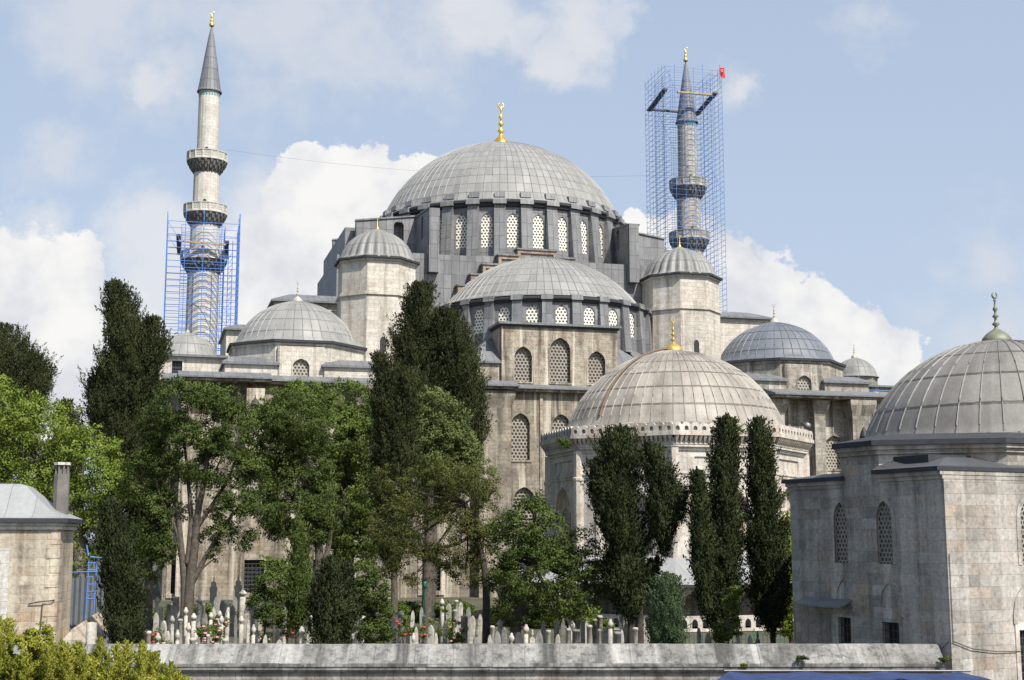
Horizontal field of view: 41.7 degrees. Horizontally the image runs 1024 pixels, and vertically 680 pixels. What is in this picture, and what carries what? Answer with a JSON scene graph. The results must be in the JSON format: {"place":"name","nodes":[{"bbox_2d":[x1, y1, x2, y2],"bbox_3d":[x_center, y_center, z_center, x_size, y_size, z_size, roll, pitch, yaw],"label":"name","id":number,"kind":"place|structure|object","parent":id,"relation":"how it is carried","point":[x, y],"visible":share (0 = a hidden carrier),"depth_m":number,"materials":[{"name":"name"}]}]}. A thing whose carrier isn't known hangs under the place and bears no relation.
{"place":"outdoors","nodes":[
{"label":"outdoors","id":0,"kind":"place"},
{"bbox_2d":[84,540,155,565],"bbox_3d":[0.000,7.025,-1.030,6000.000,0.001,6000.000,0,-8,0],"label":"ground","id":1,"kind":"structure","parent":0,"point":[99,563],"depth_m":395.60,"materials":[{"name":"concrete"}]},
{"bbox_2d":[0,615,192,679],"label":"flowering bush","id":2,"kind":"object","parent":1,"relation":"on","point":[36,659],"visible":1,"depth_m":28.64,"materials":[{"name":"yellow plant"}]},
{"bbox_2d":[4,643,945,679],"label":"garden wall","id":3,"kind":"structure","parent":1,"relation":"on","point":[525,661],"depth_m":40.88,"materials":[{"name":"stone"}]},
{"bbox_2d":[717,670,990,679],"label":"awning","id":4,"kind":"object","parent":1,"relation":"on","point":[817,675],"visible":1,"depth_m":37.08,"materials":[{"name":"blue fabric"}]},
{"bbox_2d":[72,566,788,643],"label":"garden ground","id":5,"kind":"structure","parent":0,"point":[477,602],"depth_m":81.76,"materials":[{"name":"plant"}]},
{"bbox_2d":[0,321,63,482],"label":"dark conifer","id":6,"kind":"object","parent":5,"relation":"on","point":[37,373],"visible":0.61,"depth_m":104.61,"materials":[{"name":"green plant"}]},
{"bbox_2d":[0,462,82,642],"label":"house","id":7,"kind":"structure","parent":5,"relation":"on","point":[37,528],"depth_m":45.32,"materials":[{"name":"stone"}]},
{"bbox_2d":[0,548,9,619],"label":"window","id":8,"kind":"structure","parent":7,"relation":"in","point":[4,552],"depth_m":45.00,"materials":[{"name":"stone"}]},
{"bbox_2d":[47,396,86,507],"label":"tree","id":9,"kind":"object","parent":5,"relation":"on","point":[71,416],"visible":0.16,"depth_m":99.95,"materials":[{"name":"green plant"}]},
{"bbox_2d":[0,373,153,577],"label":"plane tree","id":10,"kind":"object","parent":5,"relation":"on","point":[27,419],"visible":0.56,"depth_m":71.04,"materials":[{"name":"green plant"}]},
{"bbox_2d":[63,612,107,643],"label":"wall","id":11,"kind":"structure","parent":5,"relation":"on","point":[76,633],"depth_m":46.69,"materials":[{"name":"stone"}]},
{"bbox_2d":[72,545,101,620],"bbox_3d":[-17.891,10.650,57.057,1.719,3.857,0.066,0,-8,0],"label":"steel frame","id":12,"kind":"object","parent":5,"relation":"on","point":[91,570],"visible":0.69,"depth_m":57.09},
{"bbox_2d":[86,622,96,643],"bbox_3d":[-13.332,10.349,42.447,0.340,2.840,0.340,0,-8,0],"label":"stone post","id":13,"kind":"object","parent":5,"relation":"on","point":[91,632],"visible":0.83,"depth_m":42.48,"materials":[{"name":"white stone"}]},
{"bbox_2d":[69,578,143,643],"bbox_3d":[-18.467,12.304,58.862,4.600,3.735,0.050,0,-8,0],"label":"sheet fence","id":14,"kind":"object","parent":5,"relation":"on","point":[78,600],"visible":0.09,"depth_m":58.99,"materials":[{"name":"metal"}]},
{"bbox_2d":[86,495,155,643],"bbox_3d":[-14.393,9.271,49.166,2.458,7.187,2.290,0,-8,0],"label":"young cypress","id":15,"kind":"object","parent":5,"relation":"on","point":[125,596],"visible":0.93,"depth_m":48.87,"materials":[{"name":"green plant"}]},
{"bbox_2d":[75,277,177,637],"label":"tall cypress","id":16,"kind":"object","parent":5,"relation":"on","point":[129,365],"visible":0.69,"depth_m":75.47,"materials":[{"name":"green plant"}]},
{"bbox_2d":[166,603,172,632],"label":"gravestone","id":17,"kind":"object","parent":5,"relation":"on","point":[169,612],"visible":0.67,"depth_m":75.69,"materials":[{"name":"white stone"}]},
{"bbox_2d":[170,616,174,643],"bbox_3d":[-15.060,13.303,59.520,0.229,2.152,0.229,-3,-9,10],"label":"gravestone","id":18,"kind":"object","parent":5,"relation":"on","point":[172,619],"visible":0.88,"depth_m":59.54,"materials":[{"name":"white stone"}]},
{"bbox_2d":[172,597,179,638],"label":"gravestone","id":19,"kind":"object","parent":5,"relation":"on","point":[175,609],"visible":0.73,"depth_m":73.88,"materials":[{"name":"white stone"}]},
{"bbox_2d":[183,607,188,643],"bbox_3d":[-15.411,13.793,63.459,0.244,2.324,0.244,1,-10,-14],"label":"gravestone","id":20,"kind":"object","parent":5,"relation":"on","point":[185,611],"visible":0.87,"depth_m":63.48,"materials":[{"name":"white stone"}]},
{"bbox_2d":[115,375,280,643],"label":"tree","id":21,"kind":"object","parent":5,"relation":"on","point":[208,449],"visible":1,"depth_m":69.25,"materials":[{"name":"green plant"}]},
{"bbox_2d":[193,603,212,618],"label":"shrub","id":22,"kind":"object","parent":5,"relation":"on","point":[208,609],"visible":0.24,"depth_m":89.63,"materials":[{"name":"green plant"}]},
{"bbox_2d":[180,11,227,354],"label":"minaret","id":23,"kind":"object","parent":5,"relation":"on","point":[207,160],"visible":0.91,"depth_m":185.07,"materials":[{"name":"grey stone"}]},
{"bbox_2d":[163,213,240,354],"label":"scaffold tower","id":24,"kind":"structure","parent":23,"relation":"attached to","point":[225,244],"depth_m":182.16,"materials":[{"name":"blue metal"}]},
{"bbox_2d":[193,622,225,643],"bbox_3d":[-12.720,12.906,56.719,1.431,2.027,1.273,0,-8,0],"label":"rose bush","id":25,"kind":"object","parent":5,"relation":"on","point":[209,629],"visible":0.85,"depth_m":56.65,"materials":[{"name":"green plant"}]},
{"bbox_2d":[209,577,217,606],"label":"gravestone","id":26,"kind":"object","parent":5,"relation":"on","point":[213,588],"visible":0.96,"depth_m":93.35,"materials":[{"name":"stone"}]},
{"bbox_2d":[208,615,230,643],"bbox_3d":[-14.113,14.149,64.587,1.181,1.853,0.989,0,-8,0],"label":"rose bush","id":27,"kind":"object","parent":5,"relation":"on","point":[216,618],"visible":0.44,"depth_m":64.58,"materials":[{"name":"green plant"}]},
{"bbox_2d":[224,599,230,642],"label":"gravestone","id":28,"kind":"object","parent":5,"relation":"on","point":[227,609],"visible":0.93,"depth_m":70.88,"materials":[{"name":"white stone"}]},
{"bbox_2d":[229,605,234,634],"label":"gravestone","id":29,"kind":"object","parent":5,"relation":"on","point":[232,617],"visible":0.66,"depth_m":76.34,"materials":[{"name":"grey stone"}]},
{"bbox_2d":[234,575,241,612],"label":"gravestone","id":30,"kind":"object","parent":5,"relation":"on","point":[238,587],"visible":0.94,"depth_m":93.39,"materials":[{"name":"stone"}]},
{"bbox_2d":[238,616,244,642],"bbox_3d":[-11.886,13.195,58.908,0.272,2.188,0.272,-3,-10,17],"label":"gravestone","id":31,"kind":"object","parent":5,"relation":"on","point":[241,620],"visible":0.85,"depth_m":58.92,"materials":[{"name":"white stone"}]},
{"bbox_2d":[238,590,246,626],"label":"gravestone","id":32,"kind":"object","parent":5,"relation":"on","point":[242,593],"visible":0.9,"depth_m":83.47,"materials":[{"name":"white stone"}]},
{"bbox_2d":[243,607,248,637],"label":"gravestone","id":33,"kind":"object","parent":5,"relation":"on","point":[246,614],"visible":0.67,"depth_m":74.03,"materials":[{"name":"white stone"}]},
{"bbox_2d":[245,556,291,637],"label":"tree","id":34,"kind":"object","parent":5,"relation":"on","point":[264,613],"visible":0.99,"depth_m":52.77,"materials":[{"name":"green plant"}]},
{"bbox_2d":[258,553,287,642],"bbox_3d":[-10.703,12.082,60.665,1.832,4.899,1.470,0,-8,0],"label":"climbing shrub","id":35,"kind":"object","parent":5,"relation":"on","point":[265,566],"visible":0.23,"depth_m":60.71,"materials":[{"name":"green plant"}]},
{"bbox_2d":[279,617,294,643],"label":"rose bush","id":36,"kind":"object","parent":5,"relation":"on","point":[287,632],"visible":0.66,"depth_m":56.70,"materials":[{"name":"green plant"}]},
{"bbox_2d":[245,389,343,640],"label":"tree","id":37,"kind":"object","parent":5,"relation":"on","point":[315,512],"visible":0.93,"depth_m":72.96,"materials":[{"name":"green plant"}]},
{"bbox_2d":[278,519,315,643],"bbox_3d":[-8.755,10.524,55.018,1.486,6.348,1.520,-7,-11,41],"label":"young cypress","id":38,"kind":"object","parent":5,"relation":"on","point":[300,579],"visible":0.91,"depth_m":54.88,"materials":[{"name":"green plant"}]},
{"bbox_2d":[236,376,389,565],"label":"broadleaf tree","id":39,"kind":"object","parent":5,"relation":"on","point":[349,418],"visible":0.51,"depth_m":94.60,"materials":[{"name":"green plant"}]},
{"bbox_2d":[299,554,365,643],"bbox_3d":[-6.833,10.631,51.048,2.619,4.991,2.053,5,-9,-28],"label":"young cypress","id":40,"kind":"object","parent":5,"relation":"on","point":[330,602],"visible":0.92,"depth_m":50.72,"materials":[{"name":"green plant"}]},
{"bbox_2d":[347,558,399,643],"bbox_3d":[-5.530,10.985,52.876,2.263,4.815,1.860,3,-9,-18],"label":"flowering bush","id":41,"kind":"object","parent":5,"relation":"on","point":[377,602],"visible":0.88,"depth_m":52.76,"materials":[{"name":"green plant"}]},
{"bbox_2d":[360,349,426,632],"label":"great cypress","id":42,"kind":"object","parent":5,"relation":"on","point":[395,400],"visible":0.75,"depth_m":79.38,"materials":[{"name":"green plant"}]},
{"bbox_2d":[378,599,410,625],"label":"shrub","id":43,"kind":"object","parent":5,"relation":"on","point":[401,607],"visible":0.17,"depth_m":84.02,"materials":[{"name":"green plant"}]},
{"bbox_2d":[395,614,413,643],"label":"rose bush","id":44,"kind":"object","parent":5,"relation":"on","point":[407,625],"visible":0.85,"depth_m":58.68,"materials":[{"name":"green plant"}]},
{"bbox_2d":[399,600,435,621],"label":"shrub","id":45,"kind":"object","parent":5,"relation":"on","point":[411,605],"visible":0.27,"depth_m":87.86,"materials":[{"name":"green plant"}]},
{"bbox_2d":[409,623,430,643],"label":"rose bush","id":46,"kind":"object","parent":5,"relation":"on","point":[421,630],"visible":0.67,"depth_m":55.77,"materials":[{"name":"green plant"}]},
{"bbox_2d":[427,625,433,643],"bbox_3d":[-3.403,12.927,56.263,0.257,1.950,0.140,-3,-8,18],"label":"gravestone","id":47,"kind":"object","parent":5,"relation":"on","point":[430,639],"visible":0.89,"depth_m":56.27,"materials":[{"name":"white stone"}]},
{"bbox_2d":[359,453,504,643],"bbox_3d":[-3.586,9.762,60.104,6.584,9.329,3.994,0,-8,0],"label":"olive tree","id":48,"kind":"object","parent":5,"relation":"on","point":[473,532],"visible":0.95,"depth_m":60.05,"materials":[{"name":"green plant"}]},
{"bbox_2d":[369,279,497,607],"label":"great cypress","id":49,"kind":"object","parent":5,"relation":"on","point":[457,379],"visible":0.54,"depth_m":97.57,"materials":[{"name":"green plant"}]},
{"bbox_2d":[423,608,456,643],"bbox_3d":[-3.238,13.302,60.519,1.531,2.444,1.269,0,-8,0],"label":"leafy shrub","id":50,"kind":"object","parent":5,"relation":"on","point":[439,630],"visible":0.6,"depth_m":60.64,"materials":[{"name":"green plant"}]},
{"bbox_2d":[391,385,500,623],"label":"broadleaf tree","id":51,"kind":"object","parent":5,"relation":"on","point":[450,438],"visible":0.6,"depth_m":87.03,"materials":[{"name":"green plant"}]},
{"bbox_2d":[433,599,477,619],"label":"shrub","id":52,"kind":"object","parent":5,"relation":"on","point":[436,609],"visible":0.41,"depth_m":89.70,"materials":[{"name":"green plant"}]},
{"bbox_2d":[444,619,469,643],"bbox_3d":[-2.413,13.205,58.683,1.138,2.007,0.916,0,-8,0],"label":"rose bush","id":53,"kind":"object","parent":5,"relation":"on","point":[458,638],"visible":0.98,"depth_m":58.65,"materials":[{"name":"green plant"}]},
{"bbox_2d":[461,615,467,643],"bbox_3d":[-2.175,13.581,61.144,0.352,2.071,0.352,-2,-7,16],"label":"gravestone","id":54,"kind":"object","parent":5,"relation":"on","point":[464,620],"visible":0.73,"depth_m":61.09,"materials":[{"name":"white stone"}]},
{"bbox_2d":[469,616,475,643],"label":"gravestone","id":55,"kind":"object","parent":5,"relation":"on","point":[472,623],"visible":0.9,"depth_m":65.93,"materials":[{"name":"white stone"}]},
{"bbox_2d":[478,614,481,643],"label":"gravestone","id":56,"kind":"object","parent":5,"relation":"on","point":[480,627],"visible":0.75,"depth_m":66.42,"materials":[{"name":"white stone"}]},
{"bbox_2d":[480,602,525,626],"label":"shrub","id":57,"kind":"object","parent":5,"relation":"on","point":[494,621],"visible":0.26,"depth_m":83.82,"materials":[{"name":"green plant"}]},
{"bbox_2d":[156,103,892,600],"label":"mosque","id":58,"kind":"structure","parent":5,"relation":"on","point":[560,283],"depth_m":135.97,"materials":[{"name":"grey stone"}]},
{"bbox_2d":[166,557,195,597],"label":"lower window","id":59,"kind":"structure","parent":58,"relation":"in","point":[171,569],"depth_m":117.95,"materials":[{"name":"stone"}]},
{"bbox_2d":[169,475,199,508],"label":"arched window","id":60,"kind":"structure","parent":58,"relation":"in","point":[195,493],"depth_m":119.72,"materials":[{"name":"paint"}]},
{"bbox_2d":[240,554,268,596],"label":"lower window","id":61,"kind":"structure","parent":58,"relation":"in","point":[249,566],"depth_m":119.99,"materials":[{"name":"metal"}]},
{"bbox_2d":[418,554,444,594],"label":"lower window","id":62,"kind":"structure","parent":58,"relation":"in","point":[440,588],"depth_m":123.97,"materials":[{"name":"stone"}]},
{"bbox_2d":[456,215,466,248],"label":"drum window","id":63,"kind":"structure","parent":58,"relation":"in","point":[461,223],"depth_m":146.50,"materials":[{"name":"white paint"}]},
{"bbox_2d":[475,309,482,333],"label":"drum window","id":64,"kind":"structure","parent":58,"relation":"in","point":[479,313],"depth_m":135.56,"materials":[{"name":"white paint"}]},
{"bbox_2d":[481,214,491,246],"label":"drum window","id":65,"kind":"structure","parent":58,"relation":"in","point":[486,222],"depth_m":145.96,"materials":[{"name":"white paint"}]},
{"bbox_2d":[499,306,508,320],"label":"drum window","id":66,"kind":"structure","parent":58,"relation":"in","point":[504,311],"depth_m":134.24,"materials":[{"name":"white paint"}]},
{"bbox_2d":[507,214,518,246],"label":"drum window","id":67,"kind":"structure","parent":58,"relation":"in","point":[512,221],"depth_m":145.96,"materials":[{"name":"white paint"}]},
{"bbox_2d":[511,411,531,461],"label":"tall window","id":68,"kind":"structure","parent":58,"relation":"in","point":[520,440],"depth_m":128.28,"materials":[{"name":"grey paint"}]},
{"bbox_2d":[513,345,533,383],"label":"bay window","id":69,"kind":"structure","parent":58,"relation":"in","point":[521,356],"depth_m":130.46,"materials":[{"name":"grey paint"}]},
{"bbox_2d":[511,484,535,532],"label":"tall window","id":70,"kind":"structure","parent":58,"relation":"in","point":[520,490],"depth_m":127.44,"materials":[{"name":"grey paint"}]},
{"bbox_2d":[526,305,537,321],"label":"drum window","id":71,"kind":"structure","parent":58,"relation":"in","point":[532,311],"depth_m":133.52,"materials":[{"name":"white paint"}]},
{"bbox_2d":[533,215,543,248],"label":"drum window","id":72,"kind":"structure","parent":58,"relation":"in","point":[538,224],"depth_m":146.50,"materials":[{"name":"white paint"}]},
{"bbox_2d":[550,412,569,431],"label":"tall window","id":73,"kind":"structure","parent":58,"relation":"in","point":[558,421],"depth_m":129.47,"materials":[{"name":"grey paint"}]},
{"bbox_2d":[549,336,571,384],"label":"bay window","id":74,"kind":"structure","parent":58,"relation":"in","point":[558,349],"depth_m":131.48,"materials":[{"name":"grey paint"}]},
{"bbox_2d":[556,305,566,323],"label":"drum window","id":75,"kind":"structure","parent":58,"relation":"in","point":[561,312],"depth_m":133.55,"materials":[{"name":"white paint"}]},
{"bbox_2d":[558,217,566,250],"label":"drum window","id":76,"kind":"structure","parent":58,"relation":"in","point":[562,227],"depth_m":147.61,"materials":[{"name":"white paint"}]},
{"bbox_2d":[580,221,586,253],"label":"drum window","id":77,"kind":"structure","parent":58,"relation":"in","point":[583,227],"depth_m":149.28,"materials":[{"name":"white paint"}]},
{"bbox_2d":[584,306,593,324],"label":"drum window","id":78,"kind":"structure","parent":58,"relation":"in","point":[588,312],"depth_m":134.37,"materials":[{"name":"white paint"}]},
{"bbox_2d":[587,349,606,384],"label":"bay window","id":79,"kind":"structure","parent":58,"relation":"in","point":[595,363],"depth_m":132.35,"materials":[{"name":"grey paint"}]},
{"bbox_2d":[609,309,616,325],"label":"drum window","id":80,"kind":"structure","parent":58,"relation":"in","point":[612,314],"depth_m":135.85,"materials":[{"name":"white paint"}]},
{"bbox_2d":[669,49,709,254],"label":"minaret","id":81,"kind":"object","parent":58,"relation":"attached to","point":[693,207],"visible":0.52,"depth_m":198.07,"materials":[{"name":"grey stone"}]},
{"bbox_2d":[645,66,726,311],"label":"scaffold tower","id":82,"kind":"structure","parent":81,"relation":"attached to","point":[661,95],"depth_m":198.54,"materials":[{"name":"blue metal"}]},
{"bbox_2d":[826,434,844,470],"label":"arched window","id":83,"kind":"structure","parent":58,"relation":"in","point":[833,462],"depth_m":136.59,"materials":[{"name":"paint"}]},
{"bbox_2d":[480,489,610,643],"bbox_3d":[1.698,10.137,57.066,5.858,7.714,4.054,2,-9,-14],"label":"broadleaf tree","id":84,"kind":"object","parent":5,"relation":"on","point":[533,551],"visible":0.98,"depth_m":56.70,"materials":[{"name":"green plant"}]},
{"bbox_2d":[523,606,568,627],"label":"shrub","id":85,"kind":"object","parent":5,"relation":"on","point":[538,623],"visible":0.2,"depth_m":81.71,"materials":[{"name":"green plant"}]},
{"bbox_2d":[538,595,600,627],"bbox_3d":[2.473,12.865,60.515,3.219,3.306,1.890,0,-8,0],"label":"lime shrub","id":86,"kind":"object","parent":5,"relation":"on","point":[585,619],"visible":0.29,"depth_m":60.73,"materials":[{"name":"green plant"}]},
{"bbox_2d":[572,629,579,642],"bbox_3d":[2.598,12.732,54.735,0.351,1.891,0.351,1,-7,3],"label":"gravestone","id":87,"kind":"object","parent":5,"relation":"on","point":[575,635],"visible":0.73,"depth_m":54.69,"materials":[{"name":"grey stone"}]},
{"bbox_2d":[580,616,616,633],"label":"shrub","id":88,"kind":"object","parent":5,"relation":"on","point":[605,622],"visible":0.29,"depth_m":75.87,"materials":[{"name":"green plant"}]},
{"bbox_2d":[596,615,602,643],"bbox_3d":[4.014,13.570,61.084,0.312,2.076,0.312,-4,-8,14],"label":"gravestone","id":89,"kind":"object","parent":5,"relation":"on","point":[600,622],"visible":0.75,"depth_m":61.05,"materials":[{"name":"white stone"}]},
{"bbox_2d":[607,619,613,643],"bbox_3d":[3.996,12.528,54.711,0.253,2.289,0.253,1,-7,4],"label":"gravestone","id":90,"kind":"object","parent":5,"relation":"on","point":[610,624],"visible":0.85,"depth_m":54.72,"materials":[{"name":"white stone"}]},
{"bbox_2d":[580,423,690,643],"bbox_3d":[5.294,8.637,56.233,4.795,10.438,3.298,0,-8,0],"label":"bent cypress","id":91,"kind":"object","parent":5,"relation":"on","point":[613,482],"visible":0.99,"depth_m":55.94,"materials":[{"name":"green plant"}]},
{"bbox_2d":[495,319,813,632],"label":"domed tomb","id":92,"kind":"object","parent":5,"relation":"on","point":[674,398],"visible":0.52,"depth_m":86.26,"materials":[{"name":"grey stone"}]},
{"bbox_2d":[557,438,571,448],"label":"weed","id":93,"kind":"object","parent":92,"relation":"on","point":[563,444],"visible":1,"depth_m":85.28,"materials":[{"name":"green plant"}]},
{"bbox_2d":[562,507,568,542],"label":"window","id":94,"kind":"structure","parent":92,"relation":"in","point":[565,512],"depth_m":90.05,"materials":[{"name":"paint"}]},
{"bbox_2d":[642,571,691,643],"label":"round conifer","id":95,"kind":"object","parent":5,"relation":"on","point":[665,622],"visible":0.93,"depth_m":49.73,"materials":[{"name":"green plant"}]},
{"bbox_2d":[679,412,748,643],"bbox_3d":[8.352,8.299,55.112,2.376,10.801,3.045,-7,-11,41],"label":"slim cypress","id":96,"kind":"object","parent":5,"relation":"on","point":[715,558],"visible":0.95,"depth_m":54.85,"materials":[{"name":"green plant"}]},
{"bbox_2d":[711,584,743,643],"bbox_3d":[8.310,11.341,51.881,1.246,3.818,1.243,0,-8,0],"label":"leafy shrub","id":97,"kind":"object","parent":5,"relation":"on","point":[727,634],"visible":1,"depth_m":51.85,"materials":[{"name":"green plant"}]},
{"bbox_2d":[736,415,792,642],"bbox_3d":[10.553,8.372,55.352,2.500,10.700,2.565,-4,-9,25],"label":"slim cypress","id":98,"kind":"object","parent":5,"relation":"on","point":[767,592],"visible":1,"depth_m":55.02,"materials":[{"name":"green plant"}]},
{"bbox_2d":[777,510,793,643],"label":"light green tree","id":99,"kind":"object","parent":5,"relation":"on","point":[788,630],"visible":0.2,"depth_m":64.58,"materials":[{"name":"green plant"}]},
{"bbox_2d":[793,597,851,643],"bbox_3d":[10.651,10.569,45.941,0.590,3.420,2.500,4,-9,-26],"label":"canopy","id":100,"kind":"object","parent":5,"relation":"on","point":[821,602],"visible":0.81,"depth_m":46.28,"materials":[{"name":"grey metal"}]},
{"bbox_2d":[781,293,1023,679],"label":"domed building","id":101,"kind":"structure","parent":5,"relation":"on","point":[907,524],"depth_m":43.97,"materials":[{"name":"stone"}]},
{"bbox_2d":[830,496,851,562],"bbox_3d":[11.322,6.491,46.059,0.195,2.262,1.020,4,-9,-26],"label":"window","id":102,"kind":"structure","parent":101,"relation":"in","point":[843,530],"depth_m":46.12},
{"bbox_2d":[836,613,853,643],"bbox_3d":[11.399,10.217,45.492,0.390,1.885,0.860,4,-9,-26],"label":"lower window","id":103,"kind":"structure","parent":101,"relation":"in","point":[848,633],"depth_m":45.69,"materials":[{"name":"metal"}]},
{"bbox_2d":[872,494,896,563],"bbox_3d":[12.282,6.204,44.102,0.195,2.262,1.080,4,-9,-26],"label":"window","id":104,"kind":"structure","parent":101,"relation":"in","point":[887,520],"depth_m":44.16,"materials":[{"name":"stone"}]},
{"bbox_2d":[879,618,901,643],"bbox_3d":[12.391,9.941,43.472,0.390,1.845,1.000,4,-9,-26],"label":"lower window","id":105,"kind":"structure","parent":101,"relation":"in","point":[895,625],"depth_m":43.66,"materials":[{"name":"stone"}]},
{"bbox_2d":[1015,623,1023,679],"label":"lower window","id":106,"kind":"structure","parent":101,"relation":"in","point":[1019,628],"depth_m":42.28,"materials":[{"name":"metal"}]},
{"bbox_2d":[1016,496,1023,564],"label":"window","id":107,"kind":"structure","parent":101,"relation":"in","point":[1020,508],"depth_m":42.95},
{"bbox_2d":[0,0,1023,539],"label":"sky","id":108,"kind":"structure","parent":0,"point":[872,175],"materials":[{"name":"blue"}]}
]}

